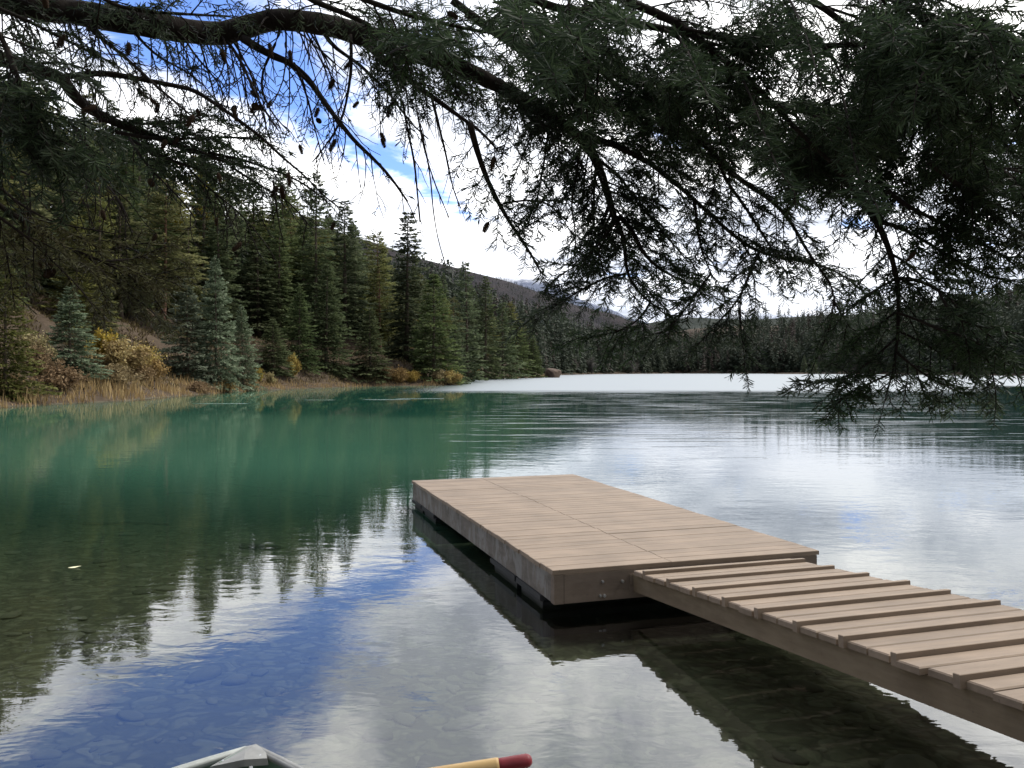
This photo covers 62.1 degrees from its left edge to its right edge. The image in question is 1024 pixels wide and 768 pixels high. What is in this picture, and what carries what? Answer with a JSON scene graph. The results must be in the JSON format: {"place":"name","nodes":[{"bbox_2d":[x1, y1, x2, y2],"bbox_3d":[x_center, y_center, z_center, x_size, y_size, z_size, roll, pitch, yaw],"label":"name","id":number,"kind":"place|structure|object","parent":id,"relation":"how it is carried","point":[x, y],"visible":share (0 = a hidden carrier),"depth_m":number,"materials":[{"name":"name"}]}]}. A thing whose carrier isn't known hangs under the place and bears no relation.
{"place":"outdoors","nodes":[
{"label":"outdoors","id":0,"kind":"place"},
{"bbox_2d":[237,221,667,337],"bbox_3d":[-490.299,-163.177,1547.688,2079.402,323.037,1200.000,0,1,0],"label":"hills","id":1,"kind":"structure","parent":0,"point":[528,295],"depth_m":1515.84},
{"bbox_2d":[238,227,1023,373],"bbox_3d":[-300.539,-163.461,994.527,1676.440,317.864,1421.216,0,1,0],"label":"distant forest","id":2,"kind":"object","parent":1,"relation":"on","point":[668,359],"visible":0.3,"depth_m":582.82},
{"bbox_2d":[0,278,1023,767],"bbox_3d":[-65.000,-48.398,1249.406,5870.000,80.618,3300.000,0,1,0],"label":"ground","id":3,"kind":"structure","parent":0,"point":[696,724],"depth_m":7.00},
{"bbox_2d":[0,144,29,306],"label":"conifer tree","id":4,"kind":"object","parent":3,"relation":"on","point":[1,215],"visible":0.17,"depth_m":64.21,"materials":[{"name":"green plant"}]},
{"bbox_2d":[0,69,48,288],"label":"conifer tree","id":5,"kind":"object","parent":3,"relation":"on","point":[9,217],"visible":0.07,"depth_m":73.82,"materials":[{"name":"green plant"}]},
{"bbox_2d":[0,74,53,211],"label":"conifer tree","id":6,"kind":"object","parent":3,"relation":"on","point":[3,202],"visible":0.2,"depth_m":70.86,"materials":[{"name":"green plant"}]},
{"bbox_2d":[0,84,61,304],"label":"conifer tree","id":7,"kind":"object","parent":3,"relation":"on","point":[45,213],"visible":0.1,"depth_m":73.99,"materials":[{"name":"green plant"}]},
{"bbox_2d":[0,255,62,403],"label":"conifer tree","id":8,"kind":"object","parent":3,"relation":"on","point":[6,356],"visible":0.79,"depth_m":49.90,"materials":[{"name":"green plant"}]},
{"bbox_2d":[12,330,58,364],"bbox_3d":[-32.027,-2.256,57.186,2.779,2.949,2.573,-1,1,-37],"label":"bush","id":9,"kind":"object","parent":3,"relation":"on","point":[43,339],"visible":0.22,"depth_m":56.88,"materials":[{"name":"yellow plant"}]},
{"bbox_2d":[13,340,65,374],"bbox_3d":[-30.379,-1.657,54.907,2.946,2.351,2.666,0,1,-2],"label":"bush","id":10,"kind":"object","parent":3,"relation":"on","point":[47,359],"visible":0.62,"depth_m":54.74,"materials":[{"name":"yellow plant"}]},
{"bbox_2d":[9,182,70,297],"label":"conifer tree","id":11,"kind":"object","parent":3,"relation":"on","point":[44,282],"visible":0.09,"depth_m":80.77,"materials":[{"name":"green plant"}]},
{"bbox_2d":[27,361,90,388],"bbox_3d":[-29.018,-0.563,54.273,3.377,1.910,3.731,0,1,-6],"label":"bush","id":12,"kind":"object","parent":3,"relation":"on","point":[58,377],"visible":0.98,"depth_m":54.19,"materials":[{"name":"orange plant"}]},
{"bbox_2d":[36,116,88,290],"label":"conifer tree","id":13,"kind":"object","parent":3,"relation":"on","point":[62,200],"visible":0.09,"depth_m":83.61,"materials":[{"name":"green plant"}]},
{"bbox_2d":[33,216,120,337],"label":"conifer tree","id":14,"kind":"object","parent":3,"relation":"on","point":[55,306],"visible":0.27,"depth_m":74.81,"materials":[{"name":"green plant"}]},
{"bbox_2d":[45,286,113,379],"bbox_3d":[-30.619,-3.568,58.943,5.222,6.600,5.116,1,0,30],"label":"conifer tree","id":15,"kind":"object","parent":3,"relation":"on","point":[69,353],"visible":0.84,"depth_m":58.80,"materials":[{"name":"green plant"}]},
{"bbox_2d":[55,112,107,270],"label":"conifer tree","id":16,"kind":"object","parent":3,"relation":"on","point":[81,116],"visible":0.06,"depth_m":93.94,"materials":[{"name":"green plant"}]},
{"bbox_2d":[72,130,108,288],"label":"conifer tree","id":17,"kind":"object","parent":3,"relation":"on","point":[82,184],"visible":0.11,"depth_m":90.87,"materials":[{"name":"green plant"}]},
{"bbox_2d":[70,92,114,181],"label":"conifer tree","id":18,"kind":"object","parent":3,"relation":"on","point":[90,97],"visible":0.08,"depth_m":128.85,"materials":[{"name":"green plant"}]},
{"bbox_2d":[74,169,121,318],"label":"conifer tree","id":19,"kind":"object","parent":3,"relation":"on","point":[104,205],"visible":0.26,"depth_m":78.16,"materials":[{"name":"green plant"}]},
{"bbox_2d":[92,107,113,216],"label":"conifer tree","id":20,"kind":"object","parent":3,"relation":"on","point":[101,146],"visible":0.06,"depth_m":125.30,"materials":[{"name":"green plant"}]},
{"bbox_2d":[80,287,130,350],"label":"conifer tree","id":21,"kind":"object","parent":3,"relation":"on","point":[112,320],"visible":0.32,"depth_m":69.71,"materials":[{"name":"green plant"}]},
{"bbox_2d":[84,327,126,359],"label":"bush","id":22,"kind":"object","parent":3,"relation":"on","point":[102,337],"visible":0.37,"depth_m":65.45,"materials":[{"name":"yellow plant"}]},
{"bbox_2d":[95,360,148,385],"bbox_3d":[-28.424,-0.808,61.398,3.731,1.910,3.377,0,1,-2],"label":"bush","id":23,"kind":"object","parent":3,"relation":"on","point":[125,376],"visible":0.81,"depth_m":61.17,"materials":[{"name":"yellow plant"}]},
{"bbox_2d":[85,332,162,371],"bbox_3d":[-29.517,-2.219,64.749,5.233,3.340,4.330,0,1,15],"label":"bush","id":24,"kind":"object","parent":3,"relation":"on","point":[121,353],"visible":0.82,"depth_m":64.07,"materials":[{"name":"yellow plant"}]},
{"bbox_2d":[93,194,158,319],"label":"conifer tree","id":25,"kind":"object","parent":3,"relation":"on","point":[120,314],"visible":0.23,"depth_m":83.74,"materials":[{"name":"green plant"}]},
{"bbox_2d":[107,146,151,306],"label":"conifer tree","id":26,"kind":"object","parent":3,"relation":"on","point":[125,172],"visible":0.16,"depth_m":91.92,"materials":[{"name":"green plant"}]},
{"bbox_2d":[109,176,152,318],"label":"conifer tree","id":27,"kind":"object","parent":3,"relation":"on","point":[133,251],"visible":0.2,"depth_m":88.74,"materials":[{"name":"green plant"}]},
{"bbox_2d":[109,130,156,266],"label":"conifer tree","id":28,"kind":"object","parent":3,"relation":"on","point":[117,186],"visible":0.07,"depth_m":101.08,"materials":[{"name":"green plant"}]},
{"bbox_2d":[112,117,163,251],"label":"conifer tree","id":29,"kind":"object","parent":3,"relation":"on","point":[146,188],"visible":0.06,"depth_m":110.96,"materials":[{"name":"green plant"}]},
{"bbox_2d":[128,363,161,380],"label":"bush","id":30,"kind":"object","parent":3,"relation":"on","point":[143,369],"visible":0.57,"depth_m":65.72,"materials":[{"name":"orange plant"}]},
{"bbox_2d":[128,340,166,360],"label":"bush","id":31,"kind":"object","parent":3,"relation":"on","point":[153,357],"visible":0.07,"depth_m":71.00,"materials":[{"name":"yellow plant"}]},
{"bbox_2d":[145,354,171,378],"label":"bush","id":32,"kind":"object","parent":3,"relation":"on","point":[157,365],"visible":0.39,"depth_m":69.83,"materials":[{"name":"yellow plant"}]},
{"bbox_2d":[125,179,208,322],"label":"conifer tree","id":33,"kind":"object","parent":3,"relation":"on","point":[167,216],"visible":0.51,"depth_m":89.58,"materials":[{"name":"green plant"}]},
{"bbox_2d":[151,177,184,316],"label":"conifer tree","id":34,"kind":"object","parent":3,"relation":"on","point":[159,232],"visible":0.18,"depth_m":102.52,"materials":[{"name":"green plant"}]},
{"bbox_2d":[153,277,219,385],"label":"conifer tree","id":35,"kind":"object","parent":3,"relation":"on","point":[187,361],"visible":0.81,"depth_m":78.62,"materials":[{"name":"green plant"}]},
{"bbox_2d":[167,221,214,334],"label":"conifer tree","id":36,"kind":"object","parent":3,"relation":"on","point":[199,292],"visible":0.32,"depth_m":96.11,"materials":[{"name":"green plant"}]},
{"bbox_2d":[169,156,232,284],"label":"conifer tree","id":37,"kind":"object","parent":3,"relation":"on","point":[180,222],"visible":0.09,"depth_m":110.33,"materials":[{"name":"green plant"}]},
{"bbox_2d":[186,379,216,392],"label":"bush","id":38,"kind":"object","parent":3,"relation":"on","point":[194,387],"visible":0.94,"depth_m":73.70,"materials":[{"name":"orange plant"}]},
{"bbox_2d":[174,147,230,307],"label":"conifer tree","id":39,"kind":"object","parent":3,"relation":"on","point":[202,220],"visible":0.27,"depth_m":106.74,"materials":[{"name":"green plant"}]},
{"bbox_2d":[184,161,221,274],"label":"conifer tree","id":40,"kind":"object","parent":3,"relation":"on","point":[202,211],"visible":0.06,"depth_m":119.76,"materials":[{"name":"green plant"}]},
{"bbox_2d":[0,274,431,395],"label":"undergrowth","id":41,"kind":"object","parent":3,"relation":"on","point":[133,324],"visible":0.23,"depth_m":83.61,"materials":[{"name":"brown plant"}]},
{"bbox_2d":[189,255,253,391],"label":"conifer tree","id":42,"kind":"object","parent":3,"relation":"on","point":[216,337],"visible":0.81,"depth_m":80.44,"materials":[{"name":"green plant"}]},
{"bbox_2d":[193,199,249,333],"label":"conifer tree","id":43,"kind":"object","parent":3,"relation":"on","point":[225,256],"visible":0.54,"depth_m":102.71,"materials":[{"name":"green plant"}]},
{"bbox_2d":[211,181,253,321],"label":"conifer tree","id":44,"kind":"object","parent":3,"relation":"on","point":[232,216],"visible":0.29,"depth_m":110.07,"materials":[{"name":"green plant"}]},
{"bbox_2d":[213,172,256,265],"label":"conifer tree","id":45,"kind":"object","parent":3,"relation":"on","point":[237,206],"visible":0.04,"depth_m":141.90,"materials":[{"name":"green plant"}]},
{"bbox_2d":[224,187,255,307],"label":"conifer tree","id":46,"kind":"object","parent":3,"relation":"on","point":[242,234],"visible":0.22,"depth_m":118.22,"materials":[{"name":"green plant"}]},
{"bbox_2d":[225,305,266,390],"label":"conifer tree","id":47,"kind":"object","parent":3,"relation":"on","point":[242,333],"visible":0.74,"depth_m":85.61,"materials":[{"name":"green plant"}]},
{"bbox_2d":[237,175,270,297],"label":"conifer tree","id":48,"kind":"object","parent":3,"relation":"on","point":[254,220],"visible":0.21,"depth_m":131.50,"materials":[{"name":"green plant"}]},
{"bbox_2d":[229,231,289,336],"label":"conifer tree","id":49,"kind":"object","parent":3,"relation":"on","point":[259,326],"visible":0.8,"depth_m":111.53,"materials":[{"name":"green plant"}]},
{"bbox_2d":[239,543,280,549],"bbox_3d":[-3.658,2.359,12.358,0.617,0.107,0.144,0,1,0],"label":"sunken log","id":50,"kind":"object","parent":3,"relation":"on","point":[246,546],"visible":1,"depth_m":12.32,"materials":[{"name":"green wood"}]},
{"bbox_2d":[0,366,537,407],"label":"reed grass","id":51,"kind":"structure","parent":3,"relation":"on","point":[123,391],"depth_m":60.18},
{"bbox_2d":[252,204,295,319],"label":"conifer tree","id":52,"kind":"object","parent":3,"relation":"on","point":[270,240],"visible":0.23,"depth_m":119.43,"materials":[{"name":"green plant"}]},
{"bbox_2d":[250,216,297,280],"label":"conifer tree","id":53,"kind":"object","parent":3,"relation":"on","point":[265,230],"visible":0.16,"depth_m":123.20,"materials":[{"name":"green plant"}]},
{"bbox_2d":[253,319,296,377],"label":"conifer tree","id":54,"kind":"object","parent":3,"relation":"on","point":[275,358],"visible":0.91,"depth_m":98.73,"materials":[{"name":"green plant"}]},
{"bbox_2d":[254,217,298,337],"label":"conifer tree","id":55,"kind":"object","parent":3,"relation":"on","point":[286,296],"visible":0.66,"depth_m":114.84,"materials":[{"name":"green plant"}]},
{"bbox_2d":[254,167,308,303],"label":"conifer tree","id":56,"kind":"object","parent":3,"relation":"on","point":[283,211],"visible":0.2,"depth_m":131.47,"materials":[{"name":"green plant"}]},
{"bbox_2d":[272,189,314,264],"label":"conifer tree","id":57,"kind":"object","parent":3,"relation":"on","point":[297,205],"visible":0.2,"depth_m":147.02,"materials":[{"name":"green plant"}]},
{"bbox_2d":[287,352,301,375],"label":"bush","id":58,"kind":"object","parent":3,"relation":"on","point":[295,366],"visible":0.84,"depth_m":100.81,"materials":[{"name":"yellow plant"}]},
{"bbox_2d":[284,215,317,291],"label":"conifer tree","id":59,"kind":"object","parent":3,"relation":"on","point":[300,219],"visible":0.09,"depth_m":136.81,"materials":[{"name":"green plant"}]},
{"bbox_2d":[278,286,327,374],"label":"conifer tree","id":60,"kind":"object","parent":3,"relation":"on","point":[298,350],"visible":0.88,"depth_m":104.58,"materials":[{"name":"green plant"}]},
{"bbox_2d":[282,220,331,319],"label":"conifer tree","id":61,"kind":"object","parent":3,"relation":"on","point":[296,276],"visible":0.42,"depth_m":127.20,"materials":[{"name":"green plant"}]},
{"bbox_2d":[293,189,321,265],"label":"conifer tree","id":62,"kind":"object","parent":3,"relation":"on","point":[303,207],"visible":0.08,"depth_m":145.02,"materials":[{"name":"green plant"}]},
{"bbox_2d":[292,171,350,338],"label":"conifer tree","id":63,"kind":"object","parent":3,"relation":"on","point":[315,250],"visible":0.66,"depth_m":119.41,"materials":[{"name":"green plant"}]},
{"bbox_2d":[297,264,360,382],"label":"conifer tree","id":64,"kind":"object","parent":3,"relation":"on","point":[334,337],"visible":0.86,"depth_m":109.54,"materials":[{"name":"green plant"}]},
{"bbox_2d":[310,209,349,321],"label":"conifer tree","id":65,"kind":"object","parent":3,"relation":"on","point":[329,216],"visible":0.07,"depth_m":134.51,"materials":[{"name":"green plant"}]},
{"bbox_2d":[314,232,347,312],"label":"conifer tree","id":66,"kind":"object","parent":3,"relation":"on","point":[327,234],"visible":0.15,"depth_m":130.04,"materials":[{"name":"green plant"}]},
{"bbox_2d":[319,200,378,339],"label":"conifer tree","id":67,"kind":"object","parent":3,"relation":"on","point":[344,287],"visible":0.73,"depth_m":123.30,"materials":[{"name":"green plant"}]},
{"bbox_2d":[340,220,375,346],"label":"conifer tree","id":68,"kind":"object","parent":3,"relation":"on","point":[358,260],"visible":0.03,"depth_m":140.51,"materials":[{"name":"green plant"}]},
{"bbox_2d":[340,227,376,342],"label":"conifer tree","id":69,"kind":"object","parent":3,"relation":"on","point":[362,281],"visible":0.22,"depth_m":131.79,"materials":[{"name":"green plant"}]},
{"bbox_2d":[347,308,392,383],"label":"conifer tree","id":70,"kind":"object","parent":3,"relation":"on","point":[369,363],"visible":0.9,"depth_m":113.48,"materials":[{"name":"green plant"}]},
{"bbox_2d":[361,235,381,299],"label":"conifer tree","id":71,"kind":"object","parent":3,"relation":"on","point":[365,244],"visible":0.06,"depth_m":188.33,"materials":[{"name":"green plant"}]},
{"bbox_2d":[360,229,396,338],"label":"conifer tree","id":72,"kind":"object","parent":3,"relation":"on","point":[374,254],"visible":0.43,"depth_m":143.62,"materials":[{"name":"green plant"}]},
{"bbox_2d":[356,263,404,347],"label":"conifer tree","id":73,"kind":"object","parent":3,"relation":"on","point":[379,323],"visible":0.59,"depth_m":131.78,"materials":[{"name":"green plant"}]},
{"bbox_2d":[372,306,402,356],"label":"conifer tree","id":74,"kind":"object","parent":3,"relation":"on","point":[386,345],"visible":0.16,"depth_m":137.12,"materials":[{"name":"green plant"}]},
{"bbox_2d":[388,364,411,382],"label":"bush","id":75,"kind":"object","parent":3,"relation":"on","point":[400,375],"visible":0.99,"depth_m":114.07,"materials":[{"name":"orange plant"}]},
{"bbox_2d":[377,212,437,373],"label":"conifer tree","id":76,"kind":"object","parent":3,"relation":"on","point":[415,291],"visible":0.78,"depth_m":125.05,"materials":[{"name":"green plant"}]},
{"bbox_2d":[406,370,420,382],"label":"bush","id":77,"kind":"object","parent":3,"relation":"on","point":[414,376],"visible":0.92,"depth_m":115.47,"materials":[{"name":"yellow plant"}]},
{"bbox_2d":[417,278,437,350],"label":"conifer tree","id":78,"kind":"object","parent":3,"relation":"on","point":[424,312],"visible":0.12,"depth_m":201.00,"materials":[{"name":"green plant"}]},
{"bbox_2d":[406,273,465,384],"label":"conifer tree","id":79,"kind":"object","parent":3,"relation":"on","point":[433,353],"visible":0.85,"depth_m":120.25,"materials":[{"name":"green plant"}]},
{"bbox_2d":[432,370,448,382],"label":"bush","id":80,"kind":"object","parent":3,"relation":"on","point":[440,375],"visible":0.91,"depth_m":117.68,"materials":[{"name":"yellow plant"}]},
{"bbox_2d":[435,297,456,346],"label":"conifer tree","id":81,"kind":"object","parent":3,"relation":"on","point":[447,317],"visible":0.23,"depth_m":205.52,"materials":[{"name":"green plant"}]},
{"bbox_2d":[442,296,465,362],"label":"conifer tree","id":82,"kind":"object","parent":3,"relation":"on","point":[452,300],"visible":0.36,"depth_m":213.32,"materials":[{"name":"green plant"}]},
{"bbox_2d":[443,368,466,384],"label":"bush","id":83,"kind":"object","parent":3,"relation":"on","point":[452,379],"visible":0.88,"depth_m":118.41,"materials":[{"name":"yellow plant"}]},
{"bbox_2d":[443,319,471,383],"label":"conifer tree","id":84,"kind":"object","parent":3,"relation":"on","point":[460,346],"visible":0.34,"depth_m":129.69,"materials":[{"name":"green plant"}]},
{"bbox_2d":[445,260,488,381],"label":"conifer tree","id":85,"kind":"object","parent":3,"relation":"on","point":[474,354],"visible":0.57,"depth_m":157.18,"materials":[{"name":"green plant"}]},
{"bbox_2d":[460,287,474,356],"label":"conifer tree","id":86,"kind":"object","parent":3,"relation":"on","point":[470,322],"visible":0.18,"depth_m":228.31,"materials":[{"name":"green plant"}]},
{"bbox_2d":[468,304,487,366],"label":"conifer tree","id":87,"kind":"object","parent":3,"relation":"on","point":[474,316],"visible":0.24,"depth_m":224.24,"materials":[{"name":"green plant"}]},
{"bbox_2d":[0,521,972,767],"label":"lake stones","id":88,"kind":"object","parent":3,"relation":"on","point":[406,718],"visible":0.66,"depth_m":6.01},
{"bbox_2d":[469,276,508,379],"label":"conifer tree","id":89,"kind":"object","parent":3,"relation":"on","point":[492,364],"visible":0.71,"depth_m":199.15,"materials":[{"name":"green plant"}]},
{"bbox_2d":[483,302,530,378],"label":"conifer tree","id":90,"kind":"object","parent":3,"relation":"on","point":[508,348],"visible":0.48,"depth_m":210.94,"materials":[{"name":"green plant"}]},
{"bbox_2d":[495,301,521,345],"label":"conifer tree","id":91,"kind":"object","parent":3,"relation":"on","point":[508,306],"visible":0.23,"depth_m":270.61,"materials":[{"name":"green plant"}]},
{"bbox_2d":[0,0,1023,438],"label":"overhanging conifer","id":92,"kind":"object","parent":3,"relation":"on","point":[946,84],"visible":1,"depth_m":2.37,"materials":[{"name":"green plant"}]},
{"bbox_2d":[500,319,536,377],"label":"conifer tree","id":93,"kind":"object","parent":3,"relation":"on","point":[523,370],"visible":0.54,"depth_m":239.36,"materials":[{"name":"green plant"}]},
{"bbox_2d":[520,321,537,368],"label":"conifer tree","id":94,"kind":"object","parent":3,"relation":"on","point":[525,337],"visible":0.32,"depth_m":272.55,"materials":[{"name":"green plant"}]},
{"bbox_2d":[522,338,547,377],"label":"conifer tree","id":95,"kind":"object","parent":3,"relation":"on","point":[537,369],"visible":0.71,"depth_m":251.53,"materials":[{"name":"green plant"}]},
{"bbox_2d":[544,368,561,377],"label":"boulder","id":96,"kind":"object","parent":3,"relation":"on","point":[552,373],"visible":0.52,"depth_m":256.42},
{"bbox_2d":[372,267,1021,372],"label":"distant bare forest","id":97,"kind":"object","parent":3,"relation":"on","point":[793,329],"visible":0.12,"depth_m":656.16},
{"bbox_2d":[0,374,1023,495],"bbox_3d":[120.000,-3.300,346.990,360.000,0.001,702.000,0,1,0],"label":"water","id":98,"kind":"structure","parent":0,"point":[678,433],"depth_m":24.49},
{"bbox_2d":[172,744,302,767],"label":"rowing boat","id":99,"kind":"object","parent":98,"relation":"on","point":[255,755],"visible":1,"depth_m":3.12,"materials":[{"name":"grey paint"}]},
{"bbox_2d":[431,754,531,767],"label":"oar","id":100,"kind":"object","parent":99,"relation":"on","point":[520,761],"visible":1,"depth_m":2.85,"materials":[{"name":"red wood"}]},
{"bbox_2d":[412,474,818,636],"bbox_3d":[0.643,1.804,10.145,2.576,0.683,6.030,0,1,-18],"label":"floating dock","id":101,"kind":"object","parent":98,"relation":"on","point":[569,554],"visible":0.98,"depth_m":8.23,"materials":[{"name":"brown wood"}]},
{"bbox_2d":[630,558,1023,741],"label":"boarding ramp","id":102,"kind":"structure","parent":101,"relation":"on","point":[947,651],"depth_m":5.00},
{"bbox_2d":[0,0,1023,322],"label":"sky","id":103,"kind":"structure","parent":0,"point":[460,241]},
{"bbox_2d":[497,272,647,322],"bbox_3d":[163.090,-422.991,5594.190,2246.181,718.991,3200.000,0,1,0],"label":"mountain","id":104,"kind":"structure","parent":0,"point":[524,279],"depth_m":5614.11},
{"bbox_2d":[647,314,855,329],"bbox_3d":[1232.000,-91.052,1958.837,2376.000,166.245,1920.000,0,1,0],"label":"hills","id":105,"kind":"structure","parent":0,"point":[696,324],"depth_m":1952.87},
{"bbox_2d":[680,298,828,319],"bbox_3d":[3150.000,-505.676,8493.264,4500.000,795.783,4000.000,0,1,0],"label":"mountain","id":106,"kind":"structure","parent":0,"point":[773,312],"depth_m":8629.70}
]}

